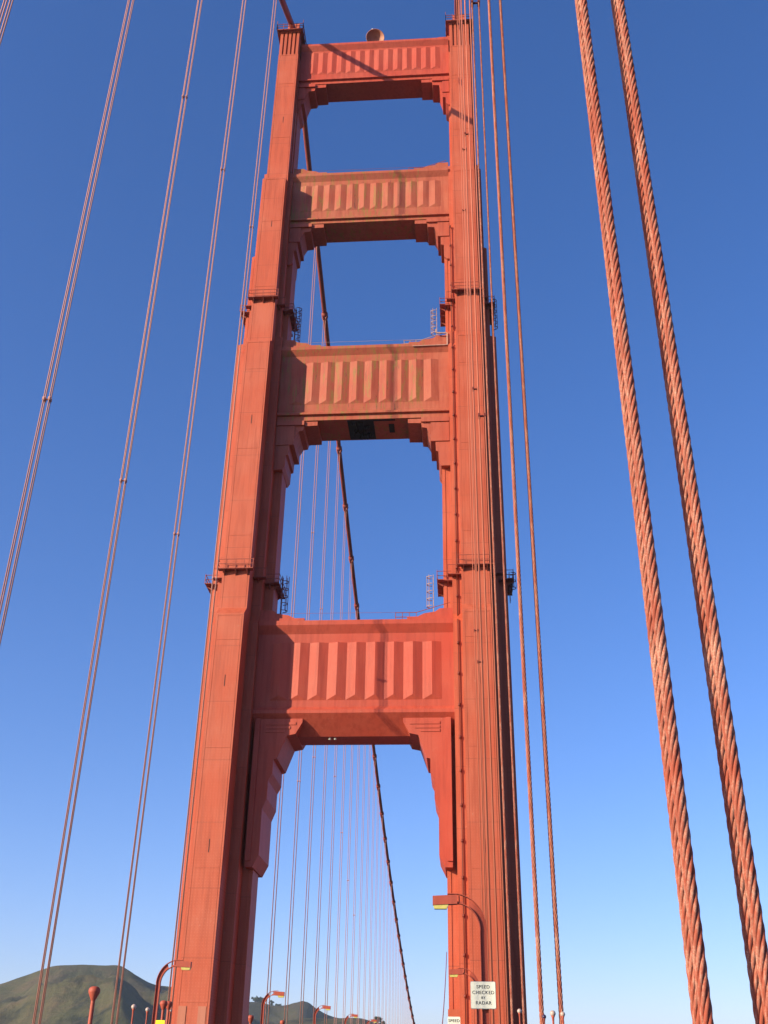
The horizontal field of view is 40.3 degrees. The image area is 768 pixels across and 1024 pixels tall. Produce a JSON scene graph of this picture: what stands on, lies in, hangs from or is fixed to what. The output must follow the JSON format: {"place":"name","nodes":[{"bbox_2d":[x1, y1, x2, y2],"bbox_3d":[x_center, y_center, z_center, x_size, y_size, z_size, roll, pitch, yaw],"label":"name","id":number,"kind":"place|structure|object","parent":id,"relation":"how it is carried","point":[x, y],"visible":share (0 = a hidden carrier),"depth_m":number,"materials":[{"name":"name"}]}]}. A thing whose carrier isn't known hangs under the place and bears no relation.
{"place":"outdoors","nodes":[
{"label":"outdoors","id":0,"kind":"place"},
{"bbox_2d":[0,965,259,1023],"bbox_3d":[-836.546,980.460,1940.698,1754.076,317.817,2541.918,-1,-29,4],"label":"hill","id":1,"kind":"structure","parent":0,"point":[67,999],"depth_m":1675.37,"materials":[{"name":"green plant"}]},
{"bbox_2d":[248,1001,335,1023],"bbox_3d":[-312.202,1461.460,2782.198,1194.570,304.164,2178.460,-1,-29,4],"label":"hill","id":2,"kind":"structure","parent":0,"point":[276,1013],"depth_m":2822.16,"materials":[{"name":"green plant"}]},
{"bbox_2d":[251,996,261,1001],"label":"tree","id":3,"kind":"object","parent":2,"relation":"on","point":[256,999],"visible":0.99,"depth_m":2977.18,"materials":[{"name":"plant"}]},
{"bbox_2d":[272,1018,381,1023],"bbox_3d":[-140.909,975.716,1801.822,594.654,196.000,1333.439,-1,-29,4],"label":"hill","id":4,"kind":"structure","parent":0,"point":[321,1021],"depth_m":1851.01,"materials":[{"name":"green plant"}]},
{"bbox_2d":[371,1016,382,1021],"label":"tree","id":5,"kind":"object","parent":4,"relation":"on","point":[378,1019],"visible":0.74,"depth_m":1891.08,"materials":[{"name":"plant"}]},
{"bbox_2d":[0,0,767,1023],"label":"sky","id":6,"kind":"structure","parent":0,"point":[701,66],"materials":[{"name":"blue"}]},
{"bbox_2d":[517,1009,521,1023],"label":"ball post","id":7,"kind":"object","parent":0,"point":[519,1011],"visible":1,"depth_m":24.87,"materials":[{"name":"metal"}]},
{"bbox_2d":[550,1010,555,1023],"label":"ball post","id":8,"kind":"object","parent":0,"point":[552,1013],"visible":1,"depth_m":17.47,"materials":[{"name":"metal"}]},
{"bbox_2d":[560,1012,564,1023],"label":"ball post","id":9,"kind":"object","parent":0,"point":[562,1014],"visible":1,"depth_m":17.86,"materials":[{"name":"paint"}]},
{"bbox_3d":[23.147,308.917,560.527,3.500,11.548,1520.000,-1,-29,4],"label":"sidewalk","id":10,"kind":"structure","parent":0,"visible":0},
{"bbox_2d":[88,986,99,1023],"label":"capped post","id":11,"kind":"object","parent":10,"relation":"on","point":[94,992],"visible":1,"depth_m":70.90,"materials":[{"name":"metal"}]},
{"bbox_2d":[131,1004,135,1023],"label":"ball post","id":12,"kind":"object","parent":10,"relation":"on","point":[133,1006],"visible":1,"depth_m":78.46,"materials":[{"name":"metal"}]},
{"bbox_2d":[145,1007,149,1023],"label":"ball post","id":13,"kind":"object","parent":10,"relation":"on","point":[147,1009],"visible":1,"depth_m":81.84,"materials":[{"name":"metal"}]},
{"bbox_2d":[155,1020,164,1023],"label":"warning sign","id":14,"kind":"object","parent":10,"relation":"on","point":[160,1021],"visible":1,"depth_m":82.47,"materials":[{"name":"yellow metal"}]},
{"bbox_2d":[160,1000,167,1019],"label":"capped post","id":15,"kind":"object","parent":10,"relation":"on","point":[163,1004],"visible":1,"depth_m":87.16,"materials":[{"name":"metal"}]},
{"bbox_2d":[166,1001,171,1023],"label":"capped post","id":16,"kind":"object","parent":10,"relation":"on","point":[169,1005],"visible":0.83,"depth_m":88.64,"materials":[{"name":"metal"}]},
{"bbox_2d":[152,960,191,1023],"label":"street lamp","id":17,"kind":"object","parent":10,"relation":"on","point":[184,965],"visible":1,"depth_m":84.58,"materials":[{"name":"metal"}]},
{"bbox_2d":[248,1015,253,1023],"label":"capped post","id":18,"kind":"object","parent":10,"relation":"on","point":[250,1018],"visible":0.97,"depth_m":121.79,"materials":[{"name":"metal"}]},
{"bbox_2d":[260,991,284,1023],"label":"street lamp","id":19,"kind":"object","parent":10,"relation":"on","point":[278,994],"visible":1,"depth_m":127.27,"materials":[{"name":"metal"}]},
{"bbox_2d":[313,1005,330,1023],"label":"street lamp","id":20,"kind":"object","parent":10,"relation":"on","point":[318,1009],"visible":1,"depth_m":169.63,"materials":[{"name":"metal"}]},
{"bbox_2d":[168,12,526,1023],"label":"bridge tower","id":21,"kind":"structure","parent":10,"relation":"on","point":[280,688],"depth_m":122.08,"materials":[{"name":"metal"}]},
{"bbox_2d":[279,0,446,1023],"bbox_3d":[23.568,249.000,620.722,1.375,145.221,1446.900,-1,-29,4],"label":"cable","id":22,"kind":"object","parent":21,"relation":"attached to","point":[288,16],"visible":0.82,"depth_m":242.38,"materials":[{"name":"paint"}]},
{"bbox_2d":[0,0,13,44],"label":"suspender","id":23,"kind":"object","parent":22,"relation":"hanging from","point":[5,16],"visible":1,"depth_m":61.14,"materials":[{"name":"brown metal"}]},
{"bbox_2d":[0,0,133,643],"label":"suspender","id":24,"kind":"object","parent":22,"relation":"hanging from","point":[44,398],"visible":1,"depth_m":68.51,"materials":[{"name":"brown metal"}]},
{"bbox_2d":[32,0,202,1023],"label":"suspender","id":25,"kind":"object","parent":22,"relation":"hanging from","point":[71,788],"visible":1,"depth_m":76.98,"materials":[{"name":"brown metal"}]},
{"bbox_2d":[111,0,245,1023],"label":"suspender","id":26,"kind":"object","parent":22,"relation":"hanging from","point":[174,535],"visible":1,"depth_m":93.81,"materials":[{"name":"brown metal"}]},
{"bbox_2d":[165,0,276,1023],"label":"suspender","id":27,"kind":"object","parent":22,"relation":"hanging from","point":[213,577],"visible":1,"depth_m":110.96,"materials":[{"name":"brown metal"}]},
{"bbox_2d":[265,248,316,1023],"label":"suspender","id":28,"kind":"object","parent":22,"relation":"hanging from","point":[293,617],"visible":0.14,"depth_m":147.74,"materials":[{"name":"brown metal"}]},
{"bbox_2d":[284,317,325,1023],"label":"suspender","id":29,"kind":"object","parent":22,"relation":"hanging from","point":[301,750],"visible":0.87,"depth_m":162.26,"materials":[{"name":"brown metal"}]},
{"bbox_2d":[299,441,330,1023],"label":"suspender","id":30,"kind":"object","parent":22,"relation":"hanging from","point":[314,764],"visible":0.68,"depth_m":176.78,"materials":[{"name":"brown metal"}]},
{"bbox_2d":[313,455,339,1018],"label":"suspender","id":31,"kind":"object","parent":22,"relation":"hanging from","point":[324,763],"visible":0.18,"depth_m":191.69,"materials":[{"name":"brown metal"}]},
{"bbox_2d":[324,508,345,1023],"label":"suspender","id":32,"kind":"object","parent":22,"relation":"hanging from","point":[334,807],"visible":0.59,"depth_m":203.90,"materials":[{"name":"brown metal"}]},
{"bbox_2d":[334,560,351,1023],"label":"suspender","id":33,"kind":"object","parent":22,"relation":"hanging from","point":[340,841],"visible":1,"depth_m":216.22,"materials":[{"name":"brown metal"}]},
{"bbox_2d":[343,607,357,1020],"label":"suspender","id":34,"kind":"object","parent":22,"relation":"hanging from","point":[347,876],"visible":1,"depth_m":229.65,"materials":[{"name":"brown metal"}]},
{"bbox_2d":[350,745,359,1023],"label":"suspender","id":35,"kind":"object","parent":22,"relation":"hanging from","point":[355,889],"visible":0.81,"depth_m":242.75,"materials":[{"name":"brown metal"}]},
{"bbox_2d":[357,745,365,1023],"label":"suspender","id":36,"kind":"object","parent":22,"relation":"hanging from","point":[360,887],"visible":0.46,"depth_m":257.52,"materials":[{"name":"brown metal"}]},
{"bbox_2d":[363,745,370,1023],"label":"suspender","id":37,"kind":"object","parent":22,"relation":"hanging from","point":[367,885],"visible":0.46,"depth_m":272.29,"materials":[{"name":"brown metal"}]},
{"bbox_2d":[368,769,374,1023],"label":"suspender","id":38,"kind":"object","parent":22,"relation":"hanging from","point":[372,892],"visible":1,"depth_m":286.41,"materials":[{"name":"brown metal"}]},
{"bbox_2d":[373,788,378,1023],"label":"suspender","id":39,"kind":"object","parent":22,"relation":"hanging from","point":[375,902],"visible":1,"depth_m":298.55,"materials":[{"name":"brown metal"}]},
{"bbox_2d":[377,815,382,1023],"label":"suspender","id":40,"kind":"object","parent":22,"relation":"hanging from","point":[379,923],"visible":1,"depth_m":310.96,"materials":[{"name":"brown metal"}]},
{"bbox_2d":[382,840,385,995],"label":"suspender","id":41,"kind":"object","parent":22,"relation":"hanging from","point":[384,922],"visible":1,"depth_m":326.11,"materials":[{"name":"brown metal"}]},
{"bbox_2d":[385,863,388,1023],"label":"suspender","id":42,"kind":"object","parent":22,"relation":"hanging from","point":[387,942],"visible":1,"depth_m":336.04,"materials":[{"name":"brown metal"}]},
{"bbox_2d":[389,884,391,984],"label":"suspender","id":43,"kind":"object","parent":22,"relation":"hanging from","point":[389,951],"visible":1,"depth_m":347.68,"materials":[{"name":"brown metal"}]},
{"bbox_2d":[392,955,393,987],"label":"suspender","id":44,"kind":"object","parent":22,"relation":"hanging from","point":[393,971],"visible":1,"depth_m":360.25,"materials":[{"name":"brown metal"}]},
{"bbox_2d":[395,936,396,966],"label":"suspender","id":45,"kind":"object","parent":22,"relation":"hanging from","point":[396,951],"visible":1,"depth_m":377.52,"materials":[{"name":"brown metal"}]},
{"bbox_2d":[397,1004,398,1023],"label":"suspender","id":46,"kind":"object","parent":22,"relation":"hanging from","point":[397,1014],"visible":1,"depth_m":381.18,"materials":[{"name":"brown"}]},
{"bbox_2d":[402,965,403,1010],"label":"suspender","id":47,"kind":"object","parent":22,"relation":"hanging from","point":[402,988],"visible":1,"depth_m":413.14,"materials":[{"name":"brown metal"}]},
{"bbox_2d":[404,980,405,1023],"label":"suspender","id":48,"kind":"object","parent":22,"relation":"hanging from","point":[405,1005],"visible":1,"depth_m":423.76,"materials":[{"name":"brown metal"}]},
{"bbox_2d":[406,989,407,1023],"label":"suspender","id":49,"kind":"object","parent":22,"relation":"hanging from","point":[407,1009],"visible":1,"depth_m":436.89,"materials":[{"name":"brown"}]},
{"bbox_2d":[366,28,383,40],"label":"signal dish","id":50,"kind":"object","parent":21,"relation":"on","point":[372,34],"visible":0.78,"depth_m":172.77,"materials":[{"name":"paint"}]},
{"bbox_2d":[454,0,458,19],"bbox_3d":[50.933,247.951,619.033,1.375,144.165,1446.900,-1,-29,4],"label":"cable","id":51,"kind":"object","parent":21,"relation":"attached to","point":[456,15],"depth_m":168.66,"materials":[{"name":"paint"}]},
{"bbox_2d":[456,0,490,1023],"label":"suspender","id":52,"kind":"object","parent":51,"relation":"hanging from","point":[471,520],"visible":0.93,"depth_m":110.58,"materials":[{"name":"red metal"}]},
{"bbox_2d":[458,0,494,1023],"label":"suspender","id":53,"kind":"object","parent":51,"relation":"hanging from","point":[478,661],"visible":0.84,"depth_m":93.61,"materials":[{"name":"red metal"}]},
{"bbox_2d":[460,0,498,1023],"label":"suspender","id":54,"kind":"object","parent":51,"relation":"hanging from","point":[473,388],"visible":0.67,"depth_m":75.46,"materials":[{"name":"red metal"}]},
{"bbox_2d":[464,0,508,1023],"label":"suspender","id":55,"kind":"object","parent":51,"relation":"hanging from","point":[485,416],"visible":1,"depth_m":57.83,"materials":[{"name":"red metal"}]},
{"bbox_2d":[471,0,524,1023],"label":"suspender","id":56,"kind":"object","parent":51,"relation":"hanging from","point":[503,798],"visible":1,"depth_m":41.05,"materials":[{"name":"metal"}]},
{"bbox_2d":[488,0,563,1023],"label":"suspender","id":57,"kind":"object","parent":51,"relation":"hanging from","point":[552,864],"visible":1,"depth_m":24.27,"materials":[{"name":"metal"}]},
{"bbox_2d":[575,0,767,1023],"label":"suspender","id":58,"kind":"object","parent":51,"relation":"hanging from","point":[750,914],"visible":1,"depth_m":7.54,"materials":[{"name":"metal"}]},
{"bbox_2d":[344,1014,357,1023],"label":"street lamp","id":59,"kind":"object","parent":10,"relation":"on","point":[353,1015],"visible":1,"depth_m":210.94,"materials":[{"name":"metal"}]},
{"bbox_3d":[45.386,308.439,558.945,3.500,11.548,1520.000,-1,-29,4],"label":"sidewalk","id":60,"kind":"structure","parent":0,"visible":0},
{"bbox_2d":[448,1009,459,1023],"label":"speed sign","id":61,"kind":"object","parent":60,"relation":"on","point":[453,1016],"visible":1,"depth_m":55.87,"materials":[{"name":"white metal"}]},
{"bbox_2d":[433,893,488,1023],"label":"street lamp","id":62,"kind":"object","parent":60,"relation":"on","point":[441,902],"visible":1,"depth_m":52.84,"materials":[{"name":"metal"}]},
{"bbox_2d":[470,981,495,1008],"bbox_3d":[4.842,23.577,50.996,1.240,1.229,0.260,-1,-29,4],"label":"speed sign","id":63,"kind":"object","parent":62,"relation":"attached to","point":[483,994],"visible":1,"depth_m":50.90,"materials":[{"name":"white metal"}]},
{"bbox_2d":[449,968,480,1023],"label":"street lamp","id":64,"kind":"object","parent":60,"relation":"on","point":[455,972],"visible":0.68,"depth_m":93.53,"materials":[{"name":"metal"}]}
]}

